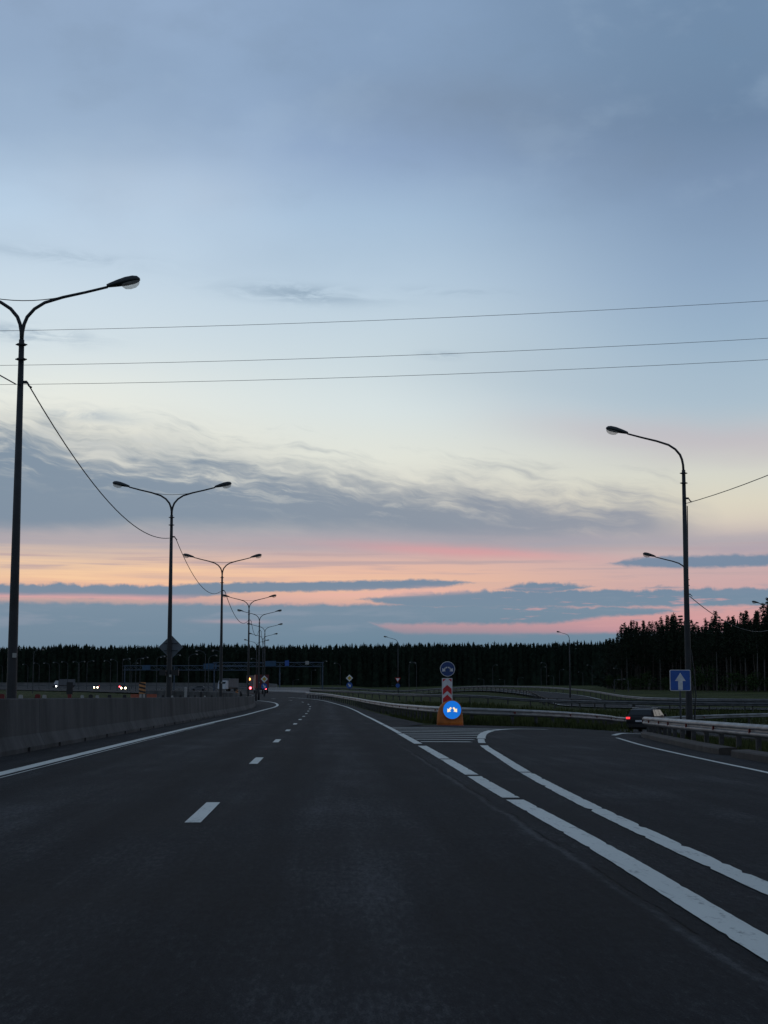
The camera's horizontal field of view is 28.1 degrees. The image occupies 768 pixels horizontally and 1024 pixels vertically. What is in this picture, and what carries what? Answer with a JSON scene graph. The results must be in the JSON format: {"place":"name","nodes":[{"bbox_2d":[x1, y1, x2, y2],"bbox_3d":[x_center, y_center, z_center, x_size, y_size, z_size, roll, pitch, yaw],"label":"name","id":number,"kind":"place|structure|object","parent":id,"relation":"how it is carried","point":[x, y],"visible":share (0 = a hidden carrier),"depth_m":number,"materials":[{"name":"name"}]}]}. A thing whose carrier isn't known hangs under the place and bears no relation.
{"place":"outdoors","nodes":[
{"label":"outdoors","id":0,"kind":"place"},
{"bbox_2d":[0,686,328,697],"bbox_3d":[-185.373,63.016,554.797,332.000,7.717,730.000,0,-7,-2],"label":"road","id":1,"kind":"structure","parent":0,"point":[153,688],"depth_m":551.59,"materials":[{"name":"asphalt"}]},
{"bbox_2d":[54,679,74,686],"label":"distant truck","id":2,"kind":"object","parent":1,"relation":"on","point":[62,682],"visible":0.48,"depth_m":645.21,"materials":[{"name":"white paint"}]},
{"bbox_2d":[191,686,205,690],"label":"distant car","id":3,"kind":"object","parent":1,"relation":"on","point":[202,688],"visible":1,"depth_m":444.53,"materials":[{"name":"black metal"}]},
{"bbox_2d":[218,678,238,690],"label":"distant truck","id":4,"kind":"object","parent":1,"relation":"on","point":[228,684],"visible":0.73,"depth_m":424.59,"materials":[{"name":"white paint"}]},
{"bbox_2d":[246,675,257,692],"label":"distant truck","id":5,"kind":"object","parent":1,"relation":"on","point":[251,681],"visible":0.39,"depth_m":312.68,"materials":[{"name":"white paint"}]},
{"bbox_2d":[253,675,268,692],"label":"distant truck","id":6,"kind":"object","parent":1,"relation":"on","point":[255,686],"visible":0.69,"depth_m":293.08,"materials":[{"name":"red paint"}]},
{"bbox_2d":[0,338,766,365],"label":"power line","id":7,"kind":"object","parent":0,"point":[394,355],"visible":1,"depth_m":123.81,"materials":[{"name":"metal"}]},
{"bbox_2d":[0,697,767,1023],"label":"road","id":8,"kind":"structure","parent":0,"point":[292,861],"depth_m":10.30,"materials":[{"name":"asphalt"}]},
{"bbox_2d":[442,678,451,702],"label":"chevron panel","id":9,"kind":"object","parent":8,"relation":"on","point":[446,689],"visible":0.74,"depth_m":66.62,"materials":[{"name":"metal"}]},
{"bbox_2d":[440,661,454,677],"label":"road sign","id":10,"kind":"object","parent":9,"relation":"on","point":[447,668],"visible":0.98,"depth_m":66.86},
{"bbox_2d":[437,700,462,725],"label":"traffic bollard","id":11,"kind":"object","parent":8,"relation":"on","point":[449,712],"visible":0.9,"depth_m":65.81,"materials":[{"name":"orange plastic"}]},
{"bbox_2d":[626,707,665,730],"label":"car","id":12,"kind":"object","parent":8,"relation":"on","point":[634,717],"visible":0.54,"depth_m":86.66,"materials":[{"name":"paint"}]},
{"bbox_2d":[0,685,767,726],"bbox_3d":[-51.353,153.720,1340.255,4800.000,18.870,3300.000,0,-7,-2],"label":"ground","id":13,"kind":"structure","parent":0,"point":[730,694],"depth_m":294.25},
{"bbox_2d":[66,682,72,697],"bbox_3d":[-12.117,7.532,59.156,0.240,1.940,0.100,0,-7,-2],"label":"marker post","id":14,"kind":"object","parent":13,"relation":"on","point":[69,690],"visible":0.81,"depth_m":59.19,"materials":[{"name":"black paint"}]},
{"bbox_2d":[0,275,139,697],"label":"street lamp","id":15,"kind":"object","parent":13,"relation":"on","point":[11,686],"visible":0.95,"depth_m":34.44,"materials":[{"name":"metal"}]},
{"bbox_2d":[29,387,167,538],"bbox_3d":[-8.794,-0.370,51.574,0.032,1.003,33.924,0,-7,-3],"label":"hanging cable","id":16,"kind":"object","parent":15,"relation":"hanging from","point":[83,470],"visible":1,"depth_m":42.63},
{"bbox_2d":[0,690,255,756],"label":"concrete barrier","id":17,"kind":"object","parent":13,"relation":"on","point":[37,722],"visible":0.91,"depth_m":43.74,"materials":[{"name":"grey concrete"}]},
{"bbox_2d":[0,683,276,686],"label":"guardrail","id":18,"kind":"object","parent":13,"relation":"on","point":[126,684],"depth_m":740.16,"materials":[{"name":"metal"}]},
{"bbox_2d":[139,682,145,697],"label":"striped board","id":19,"kind":"object","parent":13,"relation":"on","point":[142,687],"visible":0.93,"depth_m":128.47,"materials":[{"name":"multicoloured paint"}]},
{"bbox_2d":[113,481,231,696],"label":"street lamp","id":20,"kind":"object","parent":13,"relation":"on","point":[169,652],"visible":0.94,"depth_m":68.27,"materials":[{"name":"metal"}]},
{"bbox_2d":[159,636,182,657],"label":"diamond sign","id":21,"kind":"object","parent":20,"relation":"attached to","point":[177,646],"visible":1,"depth_m":68.10,"materials":[{"name":"metal"}]},
{"bbox_2d":[124,663,249,689],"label":"overhead gantry","id":22,"kind":"object","parent":13,"relation":"on","point":[147,667],"visible":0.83,"depth_m":496.37,"materials":[{"name":"metal"}]},
{"bbox_2d":[183,553,261,696],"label":"street lamp","id":23,"kind":"object","parent":13,"relation":"on","point":[221,645],"visible":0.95,"depth_m":103.22,"materials":[{"name":"metal"}]},
{"bbox_2d":[223,594,275,695],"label":"street lamp","id":24,"kind":"object","parent":13,"relation":"on","point":[249,620],"visible":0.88,"depth_m":149.22,"materials":[{"name":"metal"}]},
{"bbox_2d":[237,609,281,699],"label":"street lamp","id":25,"kind":"object","parent":13,"relation":"on","point":[259,653],"visible":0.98,"depth_m":182.51,"materials":[{"name":"metal"}]},
{"bbox_2d":[261,676,266,692],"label":"priority sign","id":26,"kind":"object","parent":13,"relation":"on","point":[264,685],"visible":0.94,"depth_m":213.19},
{"bbox_2d":[250,633,277,693],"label":"street lamp","id":27,"kind":"object","parent":13,"relation":"on","point":[262,658],"visible":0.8,"depth_m":271.60,"materials":[{"name":"metal"}]},
{"bbox_2d":[247,623,282,695],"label":"street lamp","id":28,"kind":"object","parent":13,"relation":"on","point":[264,647],"visible":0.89,"depth_m":227.67,"materials":[{"name":"metal"}]},
{"bbox_2d":[213,660,323,690],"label":"overhead gantry","id":29,"kind":"object","parent":13,"relation":"on","point":[273,663],"visible":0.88,"depth_m":448.66,"materials":[{"name":"metal"}]},
{"bbox_2d":[260,687,309,692],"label":"concrete wall","id":30,"kind":"structure","parent":13,"relation":"on","point":[295,690],"depth_m":379.46,"materials":[{"name":"concrete"}]},
{"bbox_2d":[346,675,352,696],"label":"priority sign","id":31,"kind":"object","parent":13,"relation":"on","point":[349,678],"visible":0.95,"depth_m":223.60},
{"bbox_2d":[0,609,767,690],"bbox_3d":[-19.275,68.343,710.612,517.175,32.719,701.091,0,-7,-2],"label":"forest","id":32,"kind":"object","parent":13,"relation":"on","point":[370,665],"visible":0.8,"depth_m":802.48,"materials":[{"name":"plant"}]},
{"bbox_2d":[160,686,767,707],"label":"guard rail","id":33,"kind":"object","parent":13,"relation":"on","point":[654,698],"visible":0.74,"depth_m":234.35,"materials":[{"name":"metal"}]},
{"bbox_2d":[306,692,767,726],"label":"guard rail","id":34,"kind":"object","parent":13,"relation":"on","point":[370,705],"visible":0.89,"depth_m":85.16,"materials":[{"name":"metal"}]},
{"bbox_2d":[309,689,767,711],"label":"guard rail","id":35,"kind":"object","parent":13,"relation":"on","point":[634,703],"visible":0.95,"depth_m":153.82,"materials":[{"name":"metal"}]},
{"bbox_2d":[310,687,767,710],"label":"guard rail","id":36,"kind":"object","parent":13,"relation":"on","point":[535,696],"visible":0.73,"depth_m":205.92,"materials":[{"name":"metal"}]},
{"bbox_2d":[356,700,767,751],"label":"grass","id":37,"kind":"structure","parent":13,"relation":"on","point":[488,720],"depth_m":84.98,"materials":[{"name":"plant"}]},
{"bbox_2d":[557,631,570,696],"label":"street lamp","id":38,"kind":"object","parent":13,"relation":"on","point":[569,669],"visible":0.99,"depth_m":247.68,"materials":[{"name":"metal"}]},
{"bbox_2d":[605,638,611,688],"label":"pine tree","id":39,"kind":"object","parent":13,"relation":"on","point":[608,654],"visible":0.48,"depth_m":501.22,"materials":[{"name":"green plant"}]},
{"bbox_2d":[604,640,613,688],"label":"spruce tree","id":40,"kind":"object","parent":13,"relation":"on","point":[609,663],"visible":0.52,"depth_m":490.78,"materials":[{"name":"plant"}]},
{"bbox_2d":[609,639,618,686],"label":"spruce tree","id":41,"kind":"object","parent":13,"relation":"on","point":[614,670],"visible":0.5,"depth_m":456.19,"materials":[{"name":"plant"}]},
{"bbox_2d":[605,673,623,687],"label":"shrub","id":42,"kind":"object","parent":13,"relation":"on","point":[610,681],"visible":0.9,"depth_m":425.42,"materials":[{"name":"green plant"}]},
{"bbox_2d":[610,637,619,689],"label":"pine tree","id":43,"kind":"object","parent":13,"relation":"on","point":[616,650],"visible":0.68,"depth_m":449.74,"materials":[{"name":"green plant"}]},
{"bbox_2d":[613,636,623,689],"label":"spruce tree","id":44,"kind":"object","parent":13,"relation":"on","point":[617,666],"visible":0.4,"depth_m":446.23,"materials":[{"name":"plant"}]},
{"bbox_2d":[612,626,626,689],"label":"pine tree","id":45,"kind":"object","parent":13,"relation":"on","point":[621,662],"visible":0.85,"depth_m":422.89,"materials":[{"name":"green plant"}]},
{"bbox_2d":[616,624,629,689],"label":"spruce tree","id":46,"kind":"object","parent":13,"relation":"on","point":[624,664],"visible":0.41,"depth_m":428.06,"materials":[{"name":"plant"}]},
{"bbox_2d":[619,627,632,689],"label":"birch tree","id":47,"kind":"object","parent":13,"relation":"on","point":[627,643],"visible":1,"depth_m":417.62,"materials":[{"name":"green plant"}]},
{"bbox_2d":[623,629,636,686],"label":"spruce tree","id":48,"kind":"object","parent":13,"relation":"on","point":[630,668],"visible":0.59,"depth_m":422.41,"materials":[{"name":"plant"}]},
{"bbox_2d":[627,620,635,689],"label":"pine tree","id":49,"kind":"object","parent":13,"relation":"on","point":[632,635],"visible":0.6,"depth_m":428.27,"materials":[{"name":"green plant"}]},
{"bbox_2d":[632,627,642,689],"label":"pine tree","id":50,"kind":"object","parent":13,"relation":"on","point":[638,657],"visible":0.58,"depth_m":422.82,"materials":[{"name":"green plant"}]},
{"bbox_2d":[632,622,643,689],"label":"pine tree","id":51,"kind":"object","parent":13,"relation":"on","point":[637,660],"visible":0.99,"depth_m":419.14,"materials":[{"name":"green plant"}]},
{"bbox_2d":[637,622,651,689],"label":"pine tree","id":52,"kind":"object","parent":13,"relation":"on","point":[644,638],"visible":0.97,"depth_m":418.02,"materials":[{"name":"green plant"}]},
{"bbox_2d":[640,626,655,689],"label":"pine tree","id":53,"kind":"object","parent":13,"relation":"on","point":[648,662],"visible":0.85,"depth_m":421.45,"materials":[{"name":"green plant"}]},
{"bbox_2d":[606,426,696,738],"bbox_3d":[9.091,2.539,52.203,2.926,11.071,0.330,0,-7,-2],"label":"street lamp","id":54,"kind":"object","parent":13,"relation":"on","point":[688,694],"visible":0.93,"depth_m":52.17,"materials":[{"name":"metal"}]},
{"bbox_2d":[686,475,767,503],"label":"hanging cable","id":55,"kind":"object","parent":54,"relation":"hanging from","point":[729,489],"visible":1,"depth_m":47.24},
{"bbox_2d":[647,625,656,689],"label":"spruce tree","id":56,"kind":"object","parent":13,"relation":"on","point":[651,670],"visible":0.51,"depth_m":423.88,"materials":[{"name":"plant"}]},
{"bbox_2d":[647,622,658,689],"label":"pine tree","id":57,"kind":"object","parent":13,"relation":"on","point":[653,640],"visible":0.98,"depth_m":411.33,"materials":[{"name":"green plant"}]},
{"bbox_2d":[652,624,663,689],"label":"pine tree","id":58,"kind":"object","parent":13,"relation":"on","point":[656,661],"visible":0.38,"depth_m":414.27,"materials":[{"name":"green plant"}]},
{"bbox_2d":[653,628,665,689],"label":"birch tree","id":59,"kind":"object","parent":13,"relation":"on","point":[660,649],"visible":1,"depth_m":402.71,"materials":[{"name":"green plant"}]},
{"bbox_2d":[655,617,665,689],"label":"pine tree","id":60,"kind":"object","parent":13,"relation":"on","point":[661,622],"visible":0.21,"depth_m":418.84,"materials":[{"name":"green plant"}]},
{"bbox_2d":[659,677,669,690],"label":"shrub","id":61,"kind":"object","parent":13,"relation":"on","point":[666,681],"visible":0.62,"depth_m":371.87,"materials":[{"name":"green plant"}]},
{"bbox_2d":[662,615,671,689],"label":"pine tree","id":62,"kind":"object","parent":13,"relation":"on","point":[667,624],"visible":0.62,"depth_m":408.48,"materials":[{"name":"green plant"}]},
{"bbox_2d":[643,552,694,714],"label":"street lamp","id":63,"kind":"object","parent":13,"relation":"on","point":[648,554],"visible":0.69,"depth_m":91.68,"materials":[{"name":"metal"}]},
{"bbox_2d":[663,630,674,684],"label":"spruce tree","id":64,"kind":"object","parent":13,"relation":"on","point":[667,660],"visible":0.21,"depth_m":414.76,"materials":[{"name":"plant"}]},
{"bbox_2d":[663,618,677,669],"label":"pine tree","id":65,"kind":"object","parent":13,"relation":"on","point":[671,640],"visible":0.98,"depth_m":400.39,"materials":[{"name":"green plant"}]},
{"bbox_2d":[668,612,678,669],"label":"pine tree","id":66,"kind":"object","parent":13,"relation":"on","point":[675,624],"visible":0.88,"depth_m":402.17,"materials":[{"name":"green plant"}]},
{"bbox_2d":[674,615,684,669],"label":"spruce tree","id":67,"kind":"object","parent":13,"relation":"on","point":[682,661],"visible":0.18,"depth_m":411.65,"materials":[{"name":"plant"}]},
{"bbox_2d":[670,670,690,737],"bbox_3d":[9.760,6.532,50.525,0.690,2.669,0.095,0,-7,-2],"label":"one way sign","id":68,"kind":"object","parent":13,"relation":"on","point":[680,680],"visible":0.96,"depth_m":50.59,"materials":[{"name":"metal"}]},
{"bbox_2d":[676,618,684,669],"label":"pine tree","id":69,"kind":"object","parent":13,"relation":"on","point":[680,654],"visible":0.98,"depth_m":392.77,"materials":[{"name":"green plant"}]},
{"bbox_2d":[690,625,697,685],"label":"pine tree","id":70,"kind":"object","parent":13,"relation":"on","point":[693,640],"visible":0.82,"depth_m":387.33,"materials":[{"name":"green plant"}]},
{"bbox_2d":[691,626,699,679],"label":"pine tree","id":71,"kind":"object","parent":13,"relation":"on","point":[694,659],"visible":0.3,"depth_m":393.88,"materials":[{"name":"green plant"}]},
{"bbox_2d":[691,626,704,690],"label":"pine tree","id":72,"kind":"object","parent":13,"relation":"on","point":[699,659],"visible":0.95,"depth_m":378.33,"materials":[{"name":"green plant"}]},
{"bbox_2d":[698,626,706,690],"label":"pine tree","id":73,"kind":"object","parent":13,"relation":"on","point":[701,633],"visible":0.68,"depth_m":381.46,"materials":[{"name":"green plant"}]},
{"bbox_2d":[641,731,767,762],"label":"kerb","id":74,"kind":"structure","parent":13,"relation":"on","point":[753,755],"depth_m":38.55,"materials":[{"name":"concrete"}]},
{"bbox_2d":[642,717,767,750],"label":"guard rail","id":75,"kind":"object","parent":13,"relation":"on","point":[757,732],"visible":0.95,"depth_m":41.26,"materials":[{"name":"metal"}]},
{"bbox_2d":[691,665,719,690],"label":"shrub","id":76,"kind":"object","parent":13,"relation":"on","point":[708,678],"visible":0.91,"depth_m":353.11,"materials":[{"name":"green plant"}]},
{"bbox_2d":[700,621,711,690],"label":"pine tree","id":77,"kind":"object","parent":13,"relation":"on","point":[707,661],"visible":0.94,"depth_m":370.51,"materials":[{"name":"green plant"}]},
{"bbox_2d":[705,615,714,690],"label":"pine tree","id":78,"kind":"object","parent":13,"relation":"on","point":[710,644],"visible":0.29,"depth_m":375.50,"materials":[{"name":"green plant"}]},
{"bbox_2d":[708,616,722,690],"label":"pine tree","id":79,"kind":"object","parent":13,"relation":"on","point":[713,659],"visible":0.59,"depth_m":362.83,"materials":[{"name":"green plant"}]},
{"bbox_2d":[710,610,722,690],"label":"birch tree","id":80,"kind":"object","parent":13,"relation":"on","point":[716,635],"visible":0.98,"depth_m":359.34,"materials":[{"name":"green plant"}]},
{"bbox_2d":[714,619,722,690],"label":"pine tree","id":81,"kind":"object","parent":13,"relation":"on","point":[720,653],"visible":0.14,"depth_m":379.33,"materials":[{"name":"green plant"}]},
{"bbox_2d":[714,616,729,686],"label":"spruce tree","id":82,"kind":"object","parent":13,"relation":"on","point":[719,665],"visible":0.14,"depth_m":400.03,"materials":[{"name":"plant"}]},
{"bbox_2d":[714,619,732,690],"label":"spruce tree","id":83,"kind":"object","parent":13,"relation":"on","point":[724,672],"visible":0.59,"depth_m":363.84,"materials":[{"name":"plant"}]},
{"bbox_2d":[718,624,732,690],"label":"birch tree","id":84,"kind":"object","parent":13,"relation":"on","point":[724,640],"visible":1,"depth_m":353.70,"materials":[{"name":"green plant"}]},
{"bbox_2d":[721,620,735,690],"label":"birch tree","id":85,"kind":"object","parent":13,"relation":"on","point":[731,652],"visible":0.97,"depth_m":352.94,"materials":[{"name":"green plant"}]},
{"bbox_2d":[718,670,749,691],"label":"shrub","id":86,"kind":"object","parent":13,"relation":"on","point":[732,678],"visible":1,"depth_m":338.98,"materials":[{"name":"green plant"}]},
{"bbox_2d":[730,619,739,688],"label":"pine tree","id":87,"kind":"object","parent":13,"relation":"on","point":[735,631],"visible":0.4,"depth_m":358.89,"materials":[{"name":"green plant"}]},
{"bbox_2d":[730,615,739,689],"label":"pine tree","id":88,"kind":"object","parent":13,"relation":"on","point":[733,658],"visible":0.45,"depth_m":362.29,"materials":[{"name":"green plant"}]},
{"bbox_2d":[733,623,746,690],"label":"pine tree","id":89,"kind":"object","parent":13,"relation":"on","point":[738,646],"visible":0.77,"depth_m":349.60,"materials":[{"name":"green plant"}]},
{"bbox_2d":[737,617,749,690],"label":"pine tree","id":90,"kind":"object","parent":13,"relation":"on","point":[743,619],"visible":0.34,"depth_m":352.53,"materials":[{"name":"green plant"}]},
{"bbox_2d":[737,610,752,690],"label":"pine tree","id":91,"kind":"object","parent":13,"relation":"on","point":[745,611],"visible":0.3,"depth_m":362.76,"materials":[{"name":"green plant"}]},
{"bbox_2d":[739,623,751,691],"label":"birch tree","id":92,"kind":"object","parent":13,"relation":"on","point":[744,642],"visible":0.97,"depth_m":345.53,"materials":[{"name":"green plant"}]},
{"bbox_2d":[740,613,751,673],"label":"pine tree","id":93,"kind":"object","parent":13,"relation":"on","point":[746,633],"visible":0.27,"depth_m":359.44,"materials":[{"name":"green plant"}]},
{"bbox_2d":[741,618,753,685],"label":"spruce tree","id":94,"kind":"object","parent":13,"relation":"on","point":[750,671],"visible":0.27,"depth_m":371.39,"materials":[{"name":"plant"}]},
{"bbox_2d":[746,618,760,691],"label":"pine tree","id":95,"kind":"object","parent":13,"relation":"on","point":[751,624],"visible":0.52,"depth_m":343.12,"materials":[{"name":"green plant"}]},
{"bbox_2d":[748,614,763,689],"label":"birch tree","id":96,"kind":"object","parent":13,"relation":"on","point":[755,638],"visible":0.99,"depth_m":337.73,"materials":[{"name":"green plant"}]},
{"bbox_2d":[746,670,767,691],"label":"shrub","id":97,"kind":"object","parent":13,"relation":"on","point":[753,683],"visible":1,"depth_m":336.02,"materials":[{"name":"green plant"}]},
{"bbox_2d":[752,611,762,679],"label":"pine tree","id":98,"kind":"object","parent":13,"relation":"on","point":[755,659],"visible":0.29,"depth_m":349.93,"materials":[{"name":"green plant"}]},
{"bbox_2d":[755,625,767,691],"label":"birch tree","id":99,"kind":"object","parent":13,"relation":"on","point":[762,628],"visible":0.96,"depth_m":338.60,"materials":[{"name":"green plant"}]},
{"bbox_2d":[757,602,767,691],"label":"pine tree","id":100,"kind":"object","parent":13,"relation":"on","point":[763,607],"visible":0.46,"depth_m":344.51,"materials":[{"name":"green plant"}]},
{"bbox_2d":[758,611,767,690],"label":"spruce tree","id":101,"kind":"object","parent":13,"relation":"on","point":[763,662],"visible":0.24,"depth_m":354.57,"materials":[{"name":"plant"}]},
{"bbox_2d":[8,301,759,330],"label":"power line","id":102,"kind":"object","parent":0,"point":[392,319],"visible":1,"depth_m":124.19,"materials":[{"name":"metal"}]},
{"bbox_2d":[0,359,767,384],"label":"power line","id":103,"kind":"object","parent":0,"point":[383,376],"visible":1,"depth_m":123.69,"materials":[{"name":"metal"}]},
{"bbox_2d":[0,0,767,649],"label":"sky","id":104,"kind":"structure","parent":0,"point":[272,163],"materials":[{"name":"blue"}]},
{"bbox_2d":[404,689,767,709],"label":"ramp road","id":105,"kind":"structure","parent":0,"point":[555,695],"depth_m":228.34,"materials":[{"name":"asphalt"}]},
{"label":"street lamp","id":106,"kind":"object","parent":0,"visible":0},
{"bbox_2d":[689,596,767,631],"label":"hanging cable","id":107,"kind":"object","parent":106,"relation":"hanging from","point":[723,620],"visible":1,"depth_m":107.80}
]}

